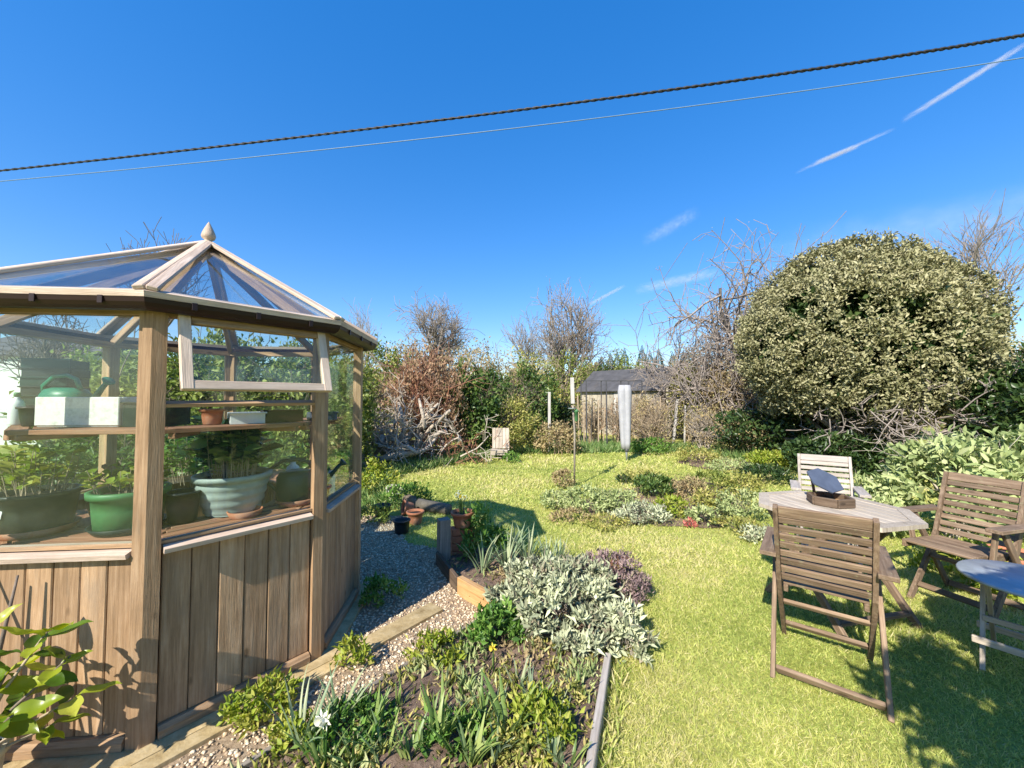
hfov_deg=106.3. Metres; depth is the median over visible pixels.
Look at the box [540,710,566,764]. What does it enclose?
strap leaved plant
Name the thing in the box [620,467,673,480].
bed plant
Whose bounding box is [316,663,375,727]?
strap leaved plant
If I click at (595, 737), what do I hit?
edging board
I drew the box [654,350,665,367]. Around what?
conifer
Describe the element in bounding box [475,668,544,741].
strap leaved plant
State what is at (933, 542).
folding chair
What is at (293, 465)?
bottle
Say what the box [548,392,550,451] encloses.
stake
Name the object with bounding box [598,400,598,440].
bean cane
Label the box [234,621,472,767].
edging board
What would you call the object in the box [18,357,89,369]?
seed tray
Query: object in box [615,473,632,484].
bed plant
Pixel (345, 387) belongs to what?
hedge shrub
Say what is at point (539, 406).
ivy bush
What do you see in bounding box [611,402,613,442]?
bean cane
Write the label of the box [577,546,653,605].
heather bush
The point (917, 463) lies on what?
phlomis bush
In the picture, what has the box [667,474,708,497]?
bed plant
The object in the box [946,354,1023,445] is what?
dark laurel
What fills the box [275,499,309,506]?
saucer
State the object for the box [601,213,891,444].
bare tree
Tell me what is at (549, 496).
bed plant
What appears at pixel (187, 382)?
vent window
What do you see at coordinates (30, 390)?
seed tray
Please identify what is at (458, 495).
strap leaved plant
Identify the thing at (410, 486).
leafy plant
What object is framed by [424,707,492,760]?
strap leaved plant
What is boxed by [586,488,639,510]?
bed plant
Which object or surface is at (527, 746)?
strap leaved plant
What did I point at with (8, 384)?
white house
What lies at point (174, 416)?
seed tray
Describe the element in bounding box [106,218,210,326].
bare tree
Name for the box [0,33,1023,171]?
overhead cable
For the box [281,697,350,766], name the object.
strap leaved plant
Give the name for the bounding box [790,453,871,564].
folding chair
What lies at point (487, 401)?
ivy bush
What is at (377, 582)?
feverfew
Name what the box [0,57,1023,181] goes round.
overhead cable
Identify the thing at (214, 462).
pot plant
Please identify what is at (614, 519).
bed plant
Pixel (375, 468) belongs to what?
leafy plant
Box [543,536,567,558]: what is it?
strap leaved plant
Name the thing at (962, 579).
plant
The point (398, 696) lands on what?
strap leaved plant
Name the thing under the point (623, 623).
sage bush
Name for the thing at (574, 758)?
strap leaved plant
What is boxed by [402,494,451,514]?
log
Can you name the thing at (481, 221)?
sky
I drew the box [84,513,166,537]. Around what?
saucer
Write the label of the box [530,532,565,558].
strap leaved plant
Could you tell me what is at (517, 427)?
rounded bush
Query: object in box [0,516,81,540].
saucer
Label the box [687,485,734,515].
bed plant
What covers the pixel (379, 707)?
strap leaved plant
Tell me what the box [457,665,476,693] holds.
strap leaved plant
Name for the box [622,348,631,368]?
conifer
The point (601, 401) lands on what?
fruit cage
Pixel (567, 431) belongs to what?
rounded bush
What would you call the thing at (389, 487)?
leafy plant
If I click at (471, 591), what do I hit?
edging board
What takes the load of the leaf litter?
on the soil bed at (393, 760)
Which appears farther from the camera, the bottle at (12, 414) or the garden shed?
the garden shed
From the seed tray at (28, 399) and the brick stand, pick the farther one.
the brick stand
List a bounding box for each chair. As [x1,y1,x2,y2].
[490,428,509,460]
[759,504,899,722]
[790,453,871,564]
[900,471,1023,624]
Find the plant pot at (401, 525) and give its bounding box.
[393,517,410,534]
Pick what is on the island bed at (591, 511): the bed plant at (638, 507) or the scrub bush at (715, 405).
the bed plant at (638, 507)
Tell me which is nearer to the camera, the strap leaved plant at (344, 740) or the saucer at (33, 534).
the strap leaved plant at (344, 740)
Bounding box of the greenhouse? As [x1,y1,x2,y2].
[0,222,377,760]
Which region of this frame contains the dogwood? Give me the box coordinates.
[376,334,489,452]
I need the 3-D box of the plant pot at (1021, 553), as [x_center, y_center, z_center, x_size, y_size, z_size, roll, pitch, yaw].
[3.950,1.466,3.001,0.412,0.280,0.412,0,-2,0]
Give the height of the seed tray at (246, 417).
0.064 m
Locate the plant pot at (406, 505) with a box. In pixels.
[401,500,413,514]
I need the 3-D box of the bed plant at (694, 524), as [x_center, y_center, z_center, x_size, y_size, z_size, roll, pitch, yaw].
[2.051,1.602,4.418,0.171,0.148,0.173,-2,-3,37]
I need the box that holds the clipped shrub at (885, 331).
[727,226,1023,472]
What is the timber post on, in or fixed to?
on the soil bed at (393, 760)
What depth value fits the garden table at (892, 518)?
2.61 m
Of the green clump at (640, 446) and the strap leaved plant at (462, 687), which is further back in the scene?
the green clump at (640, 446)
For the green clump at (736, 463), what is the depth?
7.64 m
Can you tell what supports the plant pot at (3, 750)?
on the gravel path
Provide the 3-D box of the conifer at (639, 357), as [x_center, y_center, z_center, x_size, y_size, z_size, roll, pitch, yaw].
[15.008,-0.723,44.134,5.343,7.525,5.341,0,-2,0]
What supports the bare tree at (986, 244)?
on the lawn at (684, 622)
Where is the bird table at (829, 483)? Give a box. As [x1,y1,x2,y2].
[806,468,855,508]
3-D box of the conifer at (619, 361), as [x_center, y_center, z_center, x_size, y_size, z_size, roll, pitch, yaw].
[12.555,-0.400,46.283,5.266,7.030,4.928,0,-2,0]
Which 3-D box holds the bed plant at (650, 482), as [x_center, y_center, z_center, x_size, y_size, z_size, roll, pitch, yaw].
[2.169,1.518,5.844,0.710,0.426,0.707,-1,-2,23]
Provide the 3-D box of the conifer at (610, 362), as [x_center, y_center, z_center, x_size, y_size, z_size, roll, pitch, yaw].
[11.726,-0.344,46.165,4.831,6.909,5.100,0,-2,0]
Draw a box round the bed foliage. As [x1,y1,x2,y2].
[229,548,601,767]
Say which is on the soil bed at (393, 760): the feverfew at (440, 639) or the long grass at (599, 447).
the feverfew at (440, 639)
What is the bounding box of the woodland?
[214,356,756,407]
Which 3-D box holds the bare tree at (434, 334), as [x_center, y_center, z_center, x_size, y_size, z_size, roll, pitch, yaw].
[-4.720,-1.895,24.427,5.315,8.766,5.761,2,-3,-42]
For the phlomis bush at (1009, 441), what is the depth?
4.00 m
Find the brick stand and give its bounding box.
[451,526,473,555]
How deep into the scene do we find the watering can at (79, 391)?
2.08 m
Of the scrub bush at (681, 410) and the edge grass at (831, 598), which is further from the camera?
the scrub bush at (681, 410)
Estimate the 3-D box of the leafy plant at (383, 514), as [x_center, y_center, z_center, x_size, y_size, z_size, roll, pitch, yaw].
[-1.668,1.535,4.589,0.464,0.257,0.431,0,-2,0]
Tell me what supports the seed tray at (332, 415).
on the shelf
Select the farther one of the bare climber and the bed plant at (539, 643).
the bed plant at (539, 643)
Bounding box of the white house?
[0,336,171,444]
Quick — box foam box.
[34,397,136,426]
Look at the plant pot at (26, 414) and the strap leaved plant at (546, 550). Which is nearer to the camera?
the plant pot at (26, 414)
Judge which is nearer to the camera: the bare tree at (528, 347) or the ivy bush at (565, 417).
the ivy bush at (565, 417)
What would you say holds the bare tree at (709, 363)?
on the lawn at (684, 622)
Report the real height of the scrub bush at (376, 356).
3.654 m
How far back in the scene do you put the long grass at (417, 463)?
8.47 m
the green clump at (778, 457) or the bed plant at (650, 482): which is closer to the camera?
the bed plant at (650, 482)
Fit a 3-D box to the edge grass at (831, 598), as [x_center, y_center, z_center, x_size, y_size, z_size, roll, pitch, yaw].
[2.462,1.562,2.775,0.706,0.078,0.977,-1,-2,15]
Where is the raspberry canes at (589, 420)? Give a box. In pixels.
[566,394,615,442]
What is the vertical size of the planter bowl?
0.220 m
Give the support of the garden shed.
on the lawn at (684, 622)
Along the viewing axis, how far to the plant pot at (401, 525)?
4.19 m
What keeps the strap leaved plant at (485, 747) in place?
on the soil bed at (393, 760)
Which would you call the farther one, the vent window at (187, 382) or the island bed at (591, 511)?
the island bed at (591, 511)
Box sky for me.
[0,0,1023,387]
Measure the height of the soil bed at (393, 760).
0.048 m
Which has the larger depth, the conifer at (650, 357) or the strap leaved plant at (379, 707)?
the conifer at (650, 357)
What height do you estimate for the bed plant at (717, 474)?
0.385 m
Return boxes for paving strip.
[119,602,442,767]
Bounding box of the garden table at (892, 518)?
[759,490,928,636]
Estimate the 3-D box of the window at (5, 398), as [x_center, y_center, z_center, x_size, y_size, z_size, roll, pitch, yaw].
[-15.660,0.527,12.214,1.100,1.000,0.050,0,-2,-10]
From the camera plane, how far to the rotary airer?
9.07 m
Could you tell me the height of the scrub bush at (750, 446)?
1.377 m
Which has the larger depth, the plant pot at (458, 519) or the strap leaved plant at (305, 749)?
the plant pot at (458, 519)
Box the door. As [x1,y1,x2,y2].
[614,391,618,432]
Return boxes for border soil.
[677,454,750,470]
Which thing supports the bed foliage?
on the soil bed at (393, 760)
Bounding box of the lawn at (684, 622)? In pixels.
[0,402,1023,767]
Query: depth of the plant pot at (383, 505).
4.78 m
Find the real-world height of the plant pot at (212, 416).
0.085 m
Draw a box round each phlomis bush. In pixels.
[830,467,919,536]
[855,423,1023,540]
[953,422,1023,518]
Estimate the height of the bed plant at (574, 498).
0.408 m
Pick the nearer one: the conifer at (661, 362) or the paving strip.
the paving strip
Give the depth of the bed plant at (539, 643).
2.13 m
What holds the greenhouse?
on the concrete footing
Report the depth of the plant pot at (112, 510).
1.79 m
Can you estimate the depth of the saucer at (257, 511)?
2.06 m
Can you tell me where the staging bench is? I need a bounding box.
[0,473,344,682]
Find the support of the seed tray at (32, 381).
on the seed tray at (30, 390)
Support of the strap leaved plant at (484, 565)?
on the soil bed at (393, 760)
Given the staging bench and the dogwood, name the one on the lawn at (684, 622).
the dogwood
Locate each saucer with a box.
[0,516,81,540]
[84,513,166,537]
[226,505,263,519]
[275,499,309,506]
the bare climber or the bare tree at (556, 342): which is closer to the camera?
the bare climber
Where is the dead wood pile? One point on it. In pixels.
(401, 445)
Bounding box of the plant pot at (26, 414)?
[15,406,34,426]
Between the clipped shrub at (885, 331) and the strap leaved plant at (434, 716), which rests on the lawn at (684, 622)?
the clipped shrub at (885, 331)
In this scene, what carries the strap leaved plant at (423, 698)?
on the soil bed at (393, 760)
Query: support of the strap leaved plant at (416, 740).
on the soil bed at (393, 760)
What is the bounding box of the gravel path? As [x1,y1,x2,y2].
[163,516,477,767]
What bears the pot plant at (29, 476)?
on the plant pot at (30, 511)
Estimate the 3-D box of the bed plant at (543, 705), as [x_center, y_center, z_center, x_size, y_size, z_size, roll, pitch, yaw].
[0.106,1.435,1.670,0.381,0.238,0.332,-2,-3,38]
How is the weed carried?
on the gravel path
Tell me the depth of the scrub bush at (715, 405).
11.91 m
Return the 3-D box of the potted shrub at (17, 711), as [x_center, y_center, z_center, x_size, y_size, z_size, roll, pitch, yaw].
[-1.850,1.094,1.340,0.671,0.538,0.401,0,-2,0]
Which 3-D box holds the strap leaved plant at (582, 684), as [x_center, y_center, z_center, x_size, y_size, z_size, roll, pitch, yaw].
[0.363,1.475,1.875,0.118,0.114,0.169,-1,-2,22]
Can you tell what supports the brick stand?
on the lawn at (684, 622)
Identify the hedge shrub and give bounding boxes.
[0,339,172,471]
[0,432,309,493]
[85,329,239,473]
[166,327,310,472]
[167,328,246,412]
[240,336,378,472]
[259,339,352,463]
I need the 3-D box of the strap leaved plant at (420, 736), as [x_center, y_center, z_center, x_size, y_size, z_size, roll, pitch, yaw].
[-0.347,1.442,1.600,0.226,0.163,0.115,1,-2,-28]
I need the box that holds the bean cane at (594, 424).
[593,406,595,442]
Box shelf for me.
[3,417,341,440]
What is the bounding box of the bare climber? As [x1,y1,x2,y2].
[0,575,18,658]
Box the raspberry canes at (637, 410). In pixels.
[613,387,672,443]
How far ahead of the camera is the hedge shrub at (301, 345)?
8.52 m
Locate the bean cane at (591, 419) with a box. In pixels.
[590,398,592,442]
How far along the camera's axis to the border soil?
8.74 m
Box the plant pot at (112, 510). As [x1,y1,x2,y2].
[84,482,171,531]
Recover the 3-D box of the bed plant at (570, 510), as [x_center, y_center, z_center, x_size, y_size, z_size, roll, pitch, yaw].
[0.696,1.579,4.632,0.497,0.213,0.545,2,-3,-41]
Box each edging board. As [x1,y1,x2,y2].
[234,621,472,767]
[436,551,458,591]
[457,576,499,606]
[585,652,610,767]
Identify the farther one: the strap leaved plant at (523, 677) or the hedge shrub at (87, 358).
the hedge shrub at (87, 358)
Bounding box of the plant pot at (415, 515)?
[406,508,424,524]
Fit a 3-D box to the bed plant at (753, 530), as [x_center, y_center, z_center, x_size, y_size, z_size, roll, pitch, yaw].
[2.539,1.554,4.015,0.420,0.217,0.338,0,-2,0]
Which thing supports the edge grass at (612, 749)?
on the lawn at (684, 622)
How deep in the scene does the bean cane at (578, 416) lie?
12.46 m
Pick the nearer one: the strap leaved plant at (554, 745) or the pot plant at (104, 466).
the strap leaved plant at (554, 745)
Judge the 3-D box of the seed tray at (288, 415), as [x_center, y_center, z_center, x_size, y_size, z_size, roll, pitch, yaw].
[-1.397,0.191,2.331,0.216,0.074,0.175,2,-3,-40]
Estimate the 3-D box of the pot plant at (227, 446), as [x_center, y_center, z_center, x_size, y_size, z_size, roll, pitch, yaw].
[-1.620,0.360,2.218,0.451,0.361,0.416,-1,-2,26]
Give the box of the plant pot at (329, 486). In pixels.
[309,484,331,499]
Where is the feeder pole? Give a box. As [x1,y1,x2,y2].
[568,378,578,485]
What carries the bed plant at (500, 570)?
on the soil bed at (393, 760)
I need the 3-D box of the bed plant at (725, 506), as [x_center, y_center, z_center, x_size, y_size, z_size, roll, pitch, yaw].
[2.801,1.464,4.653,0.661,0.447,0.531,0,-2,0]
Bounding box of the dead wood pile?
[362,371,497,468]
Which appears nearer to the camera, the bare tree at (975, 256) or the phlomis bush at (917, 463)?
the phlomis bush at (917, 463)
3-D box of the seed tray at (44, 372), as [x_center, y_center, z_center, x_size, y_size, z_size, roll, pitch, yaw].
[-2.652,-0.063,2.239,0.216,0.054,0.185,1,-2,-20]
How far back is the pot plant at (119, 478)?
1.86 m
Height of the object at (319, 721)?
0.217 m
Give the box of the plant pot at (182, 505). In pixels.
[164,487,200,524]
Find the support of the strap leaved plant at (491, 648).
on the soil bed at (393, 760)
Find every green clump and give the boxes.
[503,450,519,462]
[630,436,673,454]
[673,443,727,461]
[704,456,751,472]
[741,448,795,469]
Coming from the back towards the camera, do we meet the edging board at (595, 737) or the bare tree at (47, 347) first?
the bare tree at (47, 347)
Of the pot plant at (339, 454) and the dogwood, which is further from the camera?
the dogwood
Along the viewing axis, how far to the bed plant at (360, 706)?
1.64 m
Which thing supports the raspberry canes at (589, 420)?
on the lawn at (684, 622)
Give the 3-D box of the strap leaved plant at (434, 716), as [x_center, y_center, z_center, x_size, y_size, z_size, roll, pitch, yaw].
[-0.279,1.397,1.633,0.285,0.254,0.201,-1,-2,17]
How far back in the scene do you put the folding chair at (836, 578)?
2.02 m
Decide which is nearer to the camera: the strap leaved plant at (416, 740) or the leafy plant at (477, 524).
the strap leaved plant at (416, 740)
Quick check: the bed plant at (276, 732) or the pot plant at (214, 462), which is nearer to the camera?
the bed plant at (276, 732)
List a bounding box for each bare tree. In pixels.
[0,282,114,446]
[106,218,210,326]
[344,299,383,367]
[390,286,482,381]
[501,303,549,380]
[528,276,620,422]
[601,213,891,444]
[663,307,760,443]
[903,188,1023,431]
[950,190,1023,302]
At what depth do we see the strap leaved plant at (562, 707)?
1.73 m
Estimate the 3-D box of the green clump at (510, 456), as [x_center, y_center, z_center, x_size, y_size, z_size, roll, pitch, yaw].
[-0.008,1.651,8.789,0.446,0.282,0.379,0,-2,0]
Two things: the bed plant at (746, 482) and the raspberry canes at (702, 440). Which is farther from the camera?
the raspberry canes at (702, 440)
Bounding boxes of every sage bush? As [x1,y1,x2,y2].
[482,542,624,660]
[593,592,660,672]
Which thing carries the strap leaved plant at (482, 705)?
on the soil bed at (393, 760)
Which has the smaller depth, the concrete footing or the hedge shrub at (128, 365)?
the concrete footing
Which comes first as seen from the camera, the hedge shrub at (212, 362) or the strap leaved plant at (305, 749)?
the strap leaved plant at (305, 749)
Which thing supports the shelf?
in the greenhouse
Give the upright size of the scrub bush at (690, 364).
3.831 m
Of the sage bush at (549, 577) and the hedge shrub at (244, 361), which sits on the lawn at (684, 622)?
the hedge shrub at (244, 361)
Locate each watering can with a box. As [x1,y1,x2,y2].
[38,373,115,396]
[267,457,346,501]
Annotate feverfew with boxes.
[215,665,305,741]
[357,571,409,608]
[401,623,466,673]
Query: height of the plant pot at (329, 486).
0.100 m
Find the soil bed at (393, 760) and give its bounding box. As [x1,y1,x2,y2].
[249,548,603,767]
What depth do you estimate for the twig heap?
8.94 m
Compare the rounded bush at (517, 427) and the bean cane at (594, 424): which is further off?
the bean cane at (594, 424)
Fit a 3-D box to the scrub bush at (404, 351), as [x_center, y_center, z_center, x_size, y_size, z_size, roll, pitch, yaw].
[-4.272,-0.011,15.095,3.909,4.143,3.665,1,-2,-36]
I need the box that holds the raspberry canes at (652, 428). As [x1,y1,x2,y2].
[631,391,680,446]
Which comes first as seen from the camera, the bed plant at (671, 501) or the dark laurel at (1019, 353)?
the bed plant at (671, 501)
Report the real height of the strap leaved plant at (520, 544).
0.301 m
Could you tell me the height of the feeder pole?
1.888 m
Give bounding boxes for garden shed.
[576,367,683,437]
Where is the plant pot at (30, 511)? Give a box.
[0,483,84,534]
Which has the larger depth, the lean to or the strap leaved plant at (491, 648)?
the lean to
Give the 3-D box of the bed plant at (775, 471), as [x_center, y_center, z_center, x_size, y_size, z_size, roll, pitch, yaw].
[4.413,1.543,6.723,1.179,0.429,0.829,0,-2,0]
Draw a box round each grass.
[39,466,402,509]
[345,443,534,486]
[522,437,777,463]
[587,650,635,767]
[789,582,951,649]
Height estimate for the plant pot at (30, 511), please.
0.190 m
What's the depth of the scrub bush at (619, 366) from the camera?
21.64 m
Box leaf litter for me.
[279,546,599,767]
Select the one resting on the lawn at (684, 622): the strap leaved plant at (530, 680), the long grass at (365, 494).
the long grass at (365, 494)
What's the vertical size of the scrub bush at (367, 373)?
2.873 m
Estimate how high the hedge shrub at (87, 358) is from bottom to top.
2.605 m
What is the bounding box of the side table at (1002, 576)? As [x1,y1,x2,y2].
[955,559,1023,671]
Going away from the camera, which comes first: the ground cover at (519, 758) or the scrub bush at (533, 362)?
the ground cover at (519, 758)
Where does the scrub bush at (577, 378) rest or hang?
on the lawn at (684, 622)
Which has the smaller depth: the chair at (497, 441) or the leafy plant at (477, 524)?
the leafy plant at (477, 524)
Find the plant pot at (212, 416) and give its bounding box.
[199,408,225,424]
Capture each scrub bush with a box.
[284,334,405,470]
[343,325,417,434]
[372,337,452,430]
[440,336,524,426]
[484,340,569,416]
[536,343,598,424]
[585,343,649,378]
[649,354,717,441]
[664,338,727,431]
[698,344,758,444]
[713,406,783,451]
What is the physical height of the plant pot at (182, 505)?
0.160 m
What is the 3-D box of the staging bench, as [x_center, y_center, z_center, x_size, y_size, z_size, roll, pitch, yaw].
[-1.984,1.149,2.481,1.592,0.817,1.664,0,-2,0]
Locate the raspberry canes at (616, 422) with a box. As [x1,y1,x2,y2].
[599,391,652,442]
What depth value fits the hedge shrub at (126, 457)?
5.29 m
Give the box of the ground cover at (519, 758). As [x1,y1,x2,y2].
[240,548,605,767]
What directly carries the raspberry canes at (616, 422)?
on the lawn at (684, 622)
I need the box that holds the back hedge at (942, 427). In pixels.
[922,328,1023,429]
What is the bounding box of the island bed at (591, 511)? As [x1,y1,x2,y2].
[583,481,737,527]
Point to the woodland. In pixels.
(505, 379)
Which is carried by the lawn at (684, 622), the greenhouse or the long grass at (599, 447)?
the long grass at (599, 447)
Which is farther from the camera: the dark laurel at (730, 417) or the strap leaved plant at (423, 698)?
the dark laurel at (730, 417)
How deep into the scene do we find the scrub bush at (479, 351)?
16.19 m
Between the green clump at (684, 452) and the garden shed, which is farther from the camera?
the garden shed
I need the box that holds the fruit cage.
[580,380,642,443]
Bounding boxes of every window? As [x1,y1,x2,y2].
[0,385,19,415]
[177,315,331,391]
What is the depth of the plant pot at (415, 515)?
4.51 m
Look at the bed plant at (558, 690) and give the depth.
1.82 m
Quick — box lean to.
[666,384,698,438]
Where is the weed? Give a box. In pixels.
[329,630,374,670]
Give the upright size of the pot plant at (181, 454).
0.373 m
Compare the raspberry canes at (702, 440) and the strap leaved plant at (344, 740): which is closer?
the strap leaved plant at (344, 740)
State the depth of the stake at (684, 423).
11.90 m
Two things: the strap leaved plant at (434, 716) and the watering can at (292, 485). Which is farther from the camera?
the watering can at (292, 485)
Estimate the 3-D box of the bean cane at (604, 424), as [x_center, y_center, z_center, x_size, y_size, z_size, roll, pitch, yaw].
[2.855,1.315,11.915,0.036,1.204,0.035,3,-2,0]
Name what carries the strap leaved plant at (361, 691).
on the soil bed at (393, 760)
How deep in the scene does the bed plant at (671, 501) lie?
4.80 m
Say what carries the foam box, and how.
on the shelf
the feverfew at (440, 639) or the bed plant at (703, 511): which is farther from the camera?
the bed plant at (703, 511)
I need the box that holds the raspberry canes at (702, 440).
[678,399,733,448]
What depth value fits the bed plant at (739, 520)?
4.27 m
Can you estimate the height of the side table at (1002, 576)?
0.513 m
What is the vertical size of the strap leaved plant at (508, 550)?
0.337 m
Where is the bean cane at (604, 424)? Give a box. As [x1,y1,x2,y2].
[603,407,604,440]
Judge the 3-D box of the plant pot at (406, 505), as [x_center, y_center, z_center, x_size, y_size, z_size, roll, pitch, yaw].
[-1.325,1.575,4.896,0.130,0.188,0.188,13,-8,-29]
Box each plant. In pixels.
[0,445,86,496]
[0,451,44,491]
[76,462,172,494]
[94,463,132,487]
[164,435,206,486]
[183,415,283,478]
[199,431,272,474]
[258,707,340,767]
[262,661,338,749]
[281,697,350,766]
[284,686,398,757]
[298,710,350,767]
[299,449,352,484]
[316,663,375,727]
[326,719,377,767]
[348,677,372,715]
[350,685,390,729]
[350,707,409,765]
[361,452,401,491]
[361,502,391,523]
[374,478,435,504]
[387,712,426,760]
[388,677,409,706]
[400,711,453,744]
[411,702,495,767]
[416,668,480,745]
[420,682,451,712]
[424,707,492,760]
[451,525,489,547]
[451,709,501,766]
[454,491,473,513]
[456,500,510,562]
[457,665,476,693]
[459,530,505,573]
[460,669,501,725]
[462,595,533,652]
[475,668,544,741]
[475,717,531,767]
[478,710,519,765]
[483,643,504,672]
[483,682,510,716]
[485,523,530,565]
[485,680,585,767]
[487,566,513,585]
[494,633,567,673]
[496,518,533,550]
[497,711,548,753]
[503,655,532,689]
[506,521,547,560]
[514,663,553,696]
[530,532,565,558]
[538,722,592,767]
[539,486,572,510]
[540,689,571,736]
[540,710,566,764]
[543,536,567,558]
[546,505,594,526]
[549,466,577,486]
[551,677,591,710]
[558,482,613,512]
[572,666,597,699]
[579,511,629,531]
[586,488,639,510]
[607,498,672,525]
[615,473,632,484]
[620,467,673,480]
[629,471,679,496]
[650,493,690,518]
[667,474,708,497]
[683,503,723,526]
[683,516,697,527]
[687,465,739,489]
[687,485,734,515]
[708,514,762,538]
[712,470,775,495]
[714,486,769,524]
[732,459,803,483]
[737,521,770,543]
[903,534,1023,602]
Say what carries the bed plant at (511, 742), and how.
on the soil bed at (393, 760)
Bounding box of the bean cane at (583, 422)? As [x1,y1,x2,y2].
[583,403,584,441]
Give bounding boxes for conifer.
[604,353,616,370]
[612,352,623,369]
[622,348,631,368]
[634,345,649,367]
[647,353,652,367]
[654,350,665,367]
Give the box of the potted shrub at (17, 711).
[0,603,121,747]
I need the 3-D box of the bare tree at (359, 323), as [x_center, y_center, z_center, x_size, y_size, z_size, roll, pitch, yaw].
[-11.796,-2.228,30.319,3.457,9.811,4.832,-1,-2,22]
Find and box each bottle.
[7,392,25,424]
[286,456,298,469]
[327,465,334,494]
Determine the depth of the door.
15.31 m
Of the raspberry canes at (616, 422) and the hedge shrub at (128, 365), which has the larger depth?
the raspberry canes at (616, 422)
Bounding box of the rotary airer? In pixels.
[618,385,631,460]
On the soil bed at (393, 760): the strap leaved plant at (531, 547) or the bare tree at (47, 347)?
the strap leaved plant at (531, 547)
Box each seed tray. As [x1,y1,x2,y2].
[16,376,89,386]
[17,386,89,394]
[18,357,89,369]
[18,367,90,378]
[20,395,37,404]
[120,402,190,426]
[227,412,266,424]
[260,409,304,422]
[307,411,338,419]
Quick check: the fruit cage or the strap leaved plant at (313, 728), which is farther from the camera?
the fruit cage
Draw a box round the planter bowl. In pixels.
[191,467,272,516]
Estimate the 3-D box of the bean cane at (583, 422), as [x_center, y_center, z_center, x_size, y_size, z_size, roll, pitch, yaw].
[2.210,1.243,11.788,0.035,1.338,0.035,0,-2,0]
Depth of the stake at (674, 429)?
11.90 m
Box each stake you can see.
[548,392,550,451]
[672,399,678,443]
[683,405,685,444]
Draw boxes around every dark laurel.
[700,396,920,452]
[776,427,892,477]
[939,340,1023,436]
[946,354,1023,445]
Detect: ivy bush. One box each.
[440,357,519,450]
[494,355,564,443]
[538,399,581,436]
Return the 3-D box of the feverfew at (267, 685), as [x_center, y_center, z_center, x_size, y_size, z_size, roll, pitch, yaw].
[-1.171,1.460,1.805,0.353,0.212,0.312,0,-2,0]
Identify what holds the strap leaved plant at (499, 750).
on the soil bed at (393, 760)
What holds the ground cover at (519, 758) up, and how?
on the soil bed at (393, 760)
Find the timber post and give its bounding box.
[437,517,450,559]
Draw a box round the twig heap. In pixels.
[388,422,511,465]
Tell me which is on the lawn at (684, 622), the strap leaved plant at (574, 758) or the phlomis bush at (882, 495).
the phlomis bush at (882, 495)
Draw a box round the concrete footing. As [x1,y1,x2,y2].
[3,572,366,767]
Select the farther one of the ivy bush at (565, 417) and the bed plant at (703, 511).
the ivy bush at (565, 417)
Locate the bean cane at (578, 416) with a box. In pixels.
[577,396,579,442]
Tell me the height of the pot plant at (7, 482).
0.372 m
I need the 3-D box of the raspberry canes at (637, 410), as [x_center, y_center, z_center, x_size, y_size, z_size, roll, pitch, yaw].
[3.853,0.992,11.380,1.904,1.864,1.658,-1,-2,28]
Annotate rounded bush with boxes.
[467,390,546,450]
[532,419,581,455]
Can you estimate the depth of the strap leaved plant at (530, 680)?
1.81 m
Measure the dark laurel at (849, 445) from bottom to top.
0.980 m
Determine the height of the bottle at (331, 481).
0.193 m
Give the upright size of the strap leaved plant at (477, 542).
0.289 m
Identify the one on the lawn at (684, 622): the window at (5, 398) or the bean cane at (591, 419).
the bean cane at (591, 419)
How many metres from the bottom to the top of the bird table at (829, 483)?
0.234 m
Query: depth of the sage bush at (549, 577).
2.36 m
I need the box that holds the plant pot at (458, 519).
[451,508,473,528]
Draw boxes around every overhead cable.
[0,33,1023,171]
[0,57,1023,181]
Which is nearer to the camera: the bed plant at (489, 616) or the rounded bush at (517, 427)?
the bed plant at (489, 616)
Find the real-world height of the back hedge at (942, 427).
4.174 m

